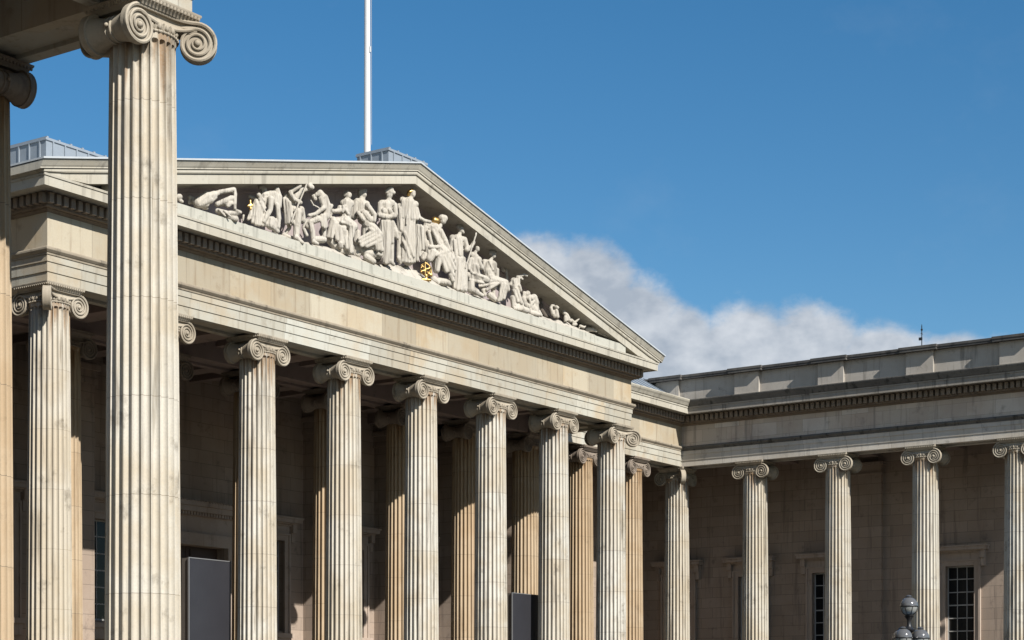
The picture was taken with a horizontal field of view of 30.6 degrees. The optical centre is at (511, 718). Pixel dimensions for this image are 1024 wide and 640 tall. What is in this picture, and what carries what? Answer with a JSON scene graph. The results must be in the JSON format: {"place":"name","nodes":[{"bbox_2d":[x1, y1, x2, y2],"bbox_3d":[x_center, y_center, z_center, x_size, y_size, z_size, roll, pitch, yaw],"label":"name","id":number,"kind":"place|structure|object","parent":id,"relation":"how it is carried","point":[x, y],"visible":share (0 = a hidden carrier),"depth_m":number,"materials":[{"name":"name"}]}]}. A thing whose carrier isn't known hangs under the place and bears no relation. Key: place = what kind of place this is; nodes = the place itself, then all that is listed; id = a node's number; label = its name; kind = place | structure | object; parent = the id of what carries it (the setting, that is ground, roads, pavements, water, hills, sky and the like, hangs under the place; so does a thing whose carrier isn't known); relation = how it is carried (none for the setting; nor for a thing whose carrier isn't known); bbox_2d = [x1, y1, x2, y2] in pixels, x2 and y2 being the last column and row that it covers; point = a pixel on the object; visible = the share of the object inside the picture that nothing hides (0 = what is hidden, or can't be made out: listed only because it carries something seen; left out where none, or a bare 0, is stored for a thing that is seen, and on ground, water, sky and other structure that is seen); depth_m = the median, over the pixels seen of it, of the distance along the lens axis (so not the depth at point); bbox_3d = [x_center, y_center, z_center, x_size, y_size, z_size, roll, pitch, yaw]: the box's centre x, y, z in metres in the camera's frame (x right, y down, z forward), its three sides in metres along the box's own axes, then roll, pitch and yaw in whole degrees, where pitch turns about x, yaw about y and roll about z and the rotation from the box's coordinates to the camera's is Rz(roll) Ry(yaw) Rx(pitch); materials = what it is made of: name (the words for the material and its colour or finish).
{"place":"outdoors","nodes":[
{"label":"outdoors","id":0,"kind":"place"},
{"bbox_2d":[0,0,216,639],"bbox_3d":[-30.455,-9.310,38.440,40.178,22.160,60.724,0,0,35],"label":"colonnade wing","id":1,"kind":"structure","parent":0,"point":[136,42],"depth_m":38.91,"materials":[{"name":"beige stone"}]},
{"bbox_2d":[10,136,665,639],"bbox_3d":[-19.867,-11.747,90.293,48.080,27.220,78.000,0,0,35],"label":"portico building","id":2,"kind":"structure","parent":0,"point":[354,430],"depth_m":80.68,"materials":[{"name":"stone"}]},
{"bbox_2d":[13,479,26,634],"bbox_3d":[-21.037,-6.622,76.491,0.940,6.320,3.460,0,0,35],"label":"window","id":3,"kind":"structure","parent":2,"relation":"in","point":[19,487],"depth_m":77.35,"materials":[{"name":"stone"}]},
{"bbox_2d":[95,491,104,638],"bbox_3d":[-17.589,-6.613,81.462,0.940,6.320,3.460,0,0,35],"label":"window","id":4,"kind":"structure","parent":2,"relation":"in","point":[99,495],"depth_m":81.56,"materials":[{"name":"glass"}]},
{"bbox_2d":[177,193,183,202],"bbox_3d":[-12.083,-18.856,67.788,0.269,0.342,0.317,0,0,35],"label":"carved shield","id":5,"kind":"object","parent":2,"relation":"on","point":[179,197],"visible":0.73,"depth_m":67.73,"materials":[{"name":"stone"}]},
{"bbox_2d":[182,557,230,639],"bbox_3d":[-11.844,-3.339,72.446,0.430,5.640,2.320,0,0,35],"label":"display box","id":6,"kind":"object","parent":2,"relation":"on","point":[206,599],"visible":1,"depth_m":72.17,"materials":[{"name":"grey metal"}]},
{"bbox_2d":[180,498,232,639],"bbox_3d":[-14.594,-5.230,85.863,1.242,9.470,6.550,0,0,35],"label":"doorway","id":7,"kind":"structure","parent":2,"relation":"in","point":[202,523],"depth_m":86.38,"materials":[{"name":"stone"}]},
{"bbox_2d":[188,187,241,221],"bbox_3d":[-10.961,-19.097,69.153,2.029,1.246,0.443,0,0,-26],"label":"reclining statue","id":8,"kind":"object","parent":2,"relation":"on","point":[204,200],"visible":1,"depth_m":69.15,"materials":[{"name":"stone"}]},
{"bbox_2d":[242,185,281,233],"bbox_3d":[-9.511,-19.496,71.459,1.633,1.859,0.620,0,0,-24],"label":"robed statue","id":9,"kind":"object","parent":2,"relation":"on","point":[258,215],"visible":1,"depth_m":71.31,"materials":[{"name":"stone"}]},
{"bbox_2d":[276,515,303,639],"bbox_3d":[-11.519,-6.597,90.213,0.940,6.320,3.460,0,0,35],"label":"window","id":10,"kind":"structure","parent":2,"relation":"in","point":[286,527],"depth_m":91.01,"materials":[{"name":"stone"}]},
{"bbox_2d":[282,182,313,243],"bbox_3d":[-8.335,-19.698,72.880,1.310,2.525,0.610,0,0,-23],"label":"leaning statue","id":11,"kind":"object","parent":2,"relation":"on","point":[294,215],"visible":1,"depth_m":72.67,"materials":[{"name":"stone"}]},
{"bbox_2d":[302,189,332,244],"bbox_3d":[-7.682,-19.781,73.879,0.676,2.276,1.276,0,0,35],"label":"stooping statue","id":12,"kind":"object","parent":2,"relation":"on","point":[326,207],"visible":1,"depth_m":73.80,"materials":[{"name":"stone"}]},
{"bbox_2d":[326,190,357,254],"bbox_3d":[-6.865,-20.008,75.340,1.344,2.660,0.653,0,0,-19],"label":"seated statue","id":13,"kind":"object","parent":2,"relation":"on","point":[342,228],"visible":0.98,"depth_m":75.16,"materials":[{"name":"stone"}]},
{"bbox_2d":[351,189,383,264],"bbox_3d":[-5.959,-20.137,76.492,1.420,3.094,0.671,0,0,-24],"label":"seated statue","id":14,"kind":"object","parent":2,"relation":"on","point":[367,243],"visible":0.94,"depth_m":76.33,"materials":[{"name":"stone"}]},
{"bbox_2d":[364,0,371,151],"bbox_3d":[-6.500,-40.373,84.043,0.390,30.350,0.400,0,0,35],"label":"flagpole","id":15,"kind":"object","parent":2,"relation":"on","point":[367,119],"visible":1,"depth_m":83.91,"materials":[{"name":"white metal"}]},
{"bbox_2d":[362,527,381,639],"bbox_3d":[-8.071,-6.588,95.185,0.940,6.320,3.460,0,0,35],"label":"window","id":16,"kind":"structure","parent":2,"relation":"in","point":[368,534],"depth_m":95.99,"materials":[{"name":"stone"}]},
{"bbox_2d":[375,257,382,264],"bbox_3d":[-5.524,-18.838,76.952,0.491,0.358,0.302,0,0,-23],"label":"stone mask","id":17,"kind":"object","parent":2,"relation":"on","point":[379,261],"visible":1,"depth_m":76.88,"materials":[{"name":"grey stone"}]},
{"bbox_2d":[377,186,398,265],"bbox_3d":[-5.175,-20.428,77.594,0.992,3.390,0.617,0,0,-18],"label":"capped statue","id":18,"kind":"object","parent":2,"relation":"on","point":[387,215],"visible":0.84,"depth_m":77.41,"materials":[{"name":"stone"}]},
{"bbox_2d":[396,189,431,265],"bbox_3d":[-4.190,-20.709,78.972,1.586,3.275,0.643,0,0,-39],"label":"crowned statue","id":19,"kind":"object","parent":2,"relation":"on","point":[410,244],"visible":0.99,"depth_m":78.59,"materials":[{"name":"stone"}]},
{"bbox_2d":[420,262,432,281],"bbox_3d":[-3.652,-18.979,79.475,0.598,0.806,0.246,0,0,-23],"label":"gilded globe","id":20,"kind":"object","parent":2,"relation":"on","point":[428,274],"visible":1,"depth_m":79.46,"materials":[{"name":"gold metal"}]},
{"bbox_2d":[420,214,456,285],"bbox_3d":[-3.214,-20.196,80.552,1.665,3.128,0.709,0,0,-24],"label":"seated sage","id":21,"kind":"object","parent":2,"relation":"on","point":[436,253],"visible":0.89,"depth_m":80.34,"materials":[{"name":"stone"}]},
{"bbox_2d":[449,224,476,292],"bbox_3d":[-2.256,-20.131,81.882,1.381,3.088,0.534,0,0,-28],"label":"spear statue","id":22,"kind":"object","parent":2,"relation":"on","point":[458,241],"visible":0.85,"depth_m":81.65,"materials":[{"name":"stone"}]},
{"bbox_2d":[467,246,489,296],"bbox_3d":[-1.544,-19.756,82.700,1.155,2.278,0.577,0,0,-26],"label":"lounging statue","id":23,"kind":"object","parent":2,"relation":"on","point":[474,267],"visible":0.99,"depth_m":82.48,"materials":[{"name":"stone"}]},
{"bbox_2d":[478,250,509,302],"bbox_3d":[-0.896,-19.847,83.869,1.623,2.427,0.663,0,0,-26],"label":"draped seated statue","id":24,"kind":"object","parent":2,"relation":"on","point":[490,270],"visible":0.9,"depth_m":83.73,"materials":[{"name":"stone"}]},
{"bbox_2d":[500,267,507,279],"bbox_3d":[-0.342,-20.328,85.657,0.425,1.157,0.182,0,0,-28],"label":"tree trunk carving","id":25,"kind":"object","parent":2,"relation":"on","point":[503,269],"visible":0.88,"depth_m":85.63,"materials":[{"name":"stone"}]},
{"bbox_2d":[509,273,529,313],"bbox_3d":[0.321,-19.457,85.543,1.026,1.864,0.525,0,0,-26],"label":"helmeted statue","id":26,"kind":"object","parent":2,"relation":"on","point":[516,302],"visible":0.99,"depth_m":85.34,"materials":[{"name":"stone"}]},
{"bbox_2d":[507,592,537,639],"bbox_3d":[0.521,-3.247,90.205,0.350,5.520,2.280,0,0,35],"label":"display box","id":27,"kind":"object","parent":2,"relation":"on","point":[522,616],"visible":1,"depth_m":89.89,"materials":[{"name":"grey metal"}]},
{"bbox_2d":[521,291,542,316],"bbox_3d":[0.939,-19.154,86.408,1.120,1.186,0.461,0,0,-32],"label":"reclining pair statue","id":28,"kind":"object","parent":2,"relation":"on","point":[532,305],"visible":0.97,"depth_m":86.27,"materials":[{"name":"stone"}]},
{"bbox_2d":[549,303,558,318],"bbox_3d":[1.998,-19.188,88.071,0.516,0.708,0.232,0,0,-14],"label":"rearing animal","id":29,"kind":"object","parent":2,"relation":"on","point":[555,313],"visible":1,"depth_m":88.01},
{"bbox_2d":[562,310,571,322],"bbox_3d":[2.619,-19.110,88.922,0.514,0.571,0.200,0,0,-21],"label":"crouching animal","id":30,"kind":"object","parent":2,"relation":"on","point":[566,317],"visible":1,"depth_m":88.83},
{"bbox_2d":[10,0,1023,378],"label":"sky","id":31,"kind":"structure","parent":0,"point":[738,183],"materials":[{"name":"blue"}]},
{"bbox_2d":[539,298,549,318],"bbox_3d":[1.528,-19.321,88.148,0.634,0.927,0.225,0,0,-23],"label":"banded urn","id":32,"kind":"object","parent":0,"point":[543,312],"visible":0.88,"depth_m":88.00,"materials":[{"name":"stone"}]},
{"bbox_2d":[570,318,578,325],"bbox_3d":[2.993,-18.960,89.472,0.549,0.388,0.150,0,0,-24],"label":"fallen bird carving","id":33,"kind":"object","parent":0,"point":[574,323],"visible":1,"depth_m":89.42,"materials":[{"name":"stone"}]},
{"bbox_2d":[585,327,596,331],"bbox_3d":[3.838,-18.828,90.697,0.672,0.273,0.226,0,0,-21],"label":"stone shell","id":34,"kind":"object","parent":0,"point":[588,329],"visible":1,"depth_m":90.59},
{"bbox_2d":[506,333,1023,639],"bbox_3d":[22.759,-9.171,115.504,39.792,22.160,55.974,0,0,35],"label":"colonnade wing","id":35,"kind":"structure","parent":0,"point":[860,496],"depth_m":105.88,"materials":[{"name":"beige stone"}]},
{"bbox_2d":[650,560,703,639],"bbox_3d":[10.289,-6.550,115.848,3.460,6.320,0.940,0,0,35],"label":"window","id":36,"kind":"structure","parent":35,"relation":"in","point":[694,565],"depth_m":115.33,"materials":[{"name":"stone"}]},
{"bbox_2d":[721,556,776,639],"bbox_3d":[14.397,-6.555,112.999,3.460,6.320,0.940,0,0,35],"label":"window","id":37,"kind":"structure","parent":35,"relation":"in","point":[733,566],"depth_m":113.54,"materials":[{"name":"stone"}]},
{"bbox_2d":[795,553,824,639],"bbox_3d":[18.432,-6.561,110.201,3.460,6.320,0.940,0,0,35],"label":"window","id":38,"kind":"structure","parent":35,"relation":"in","point":[810,563],"depth_m":110.80,"materials":[{"name":"stone"}]},
{"bbox_2d":[939,544,989,639],"bbox_3d":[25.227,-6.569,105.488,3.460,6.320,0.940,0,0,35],"label":"window","id":39,"kind":"structure","parent":35,"relation":"in","point":[964,580],"depth_m":105.75,"materials":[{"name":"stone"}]},
{"bbox_2d":[892,595,929,639],"bbox_3d":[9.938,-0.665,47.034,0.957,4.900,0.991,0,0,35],"label":"street lamp","id":40,"kind":"object","parent":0,"point":[908,606],"visible":1,"depth_m":46.91,"materials":[{"name":"black metal"}]}
]}

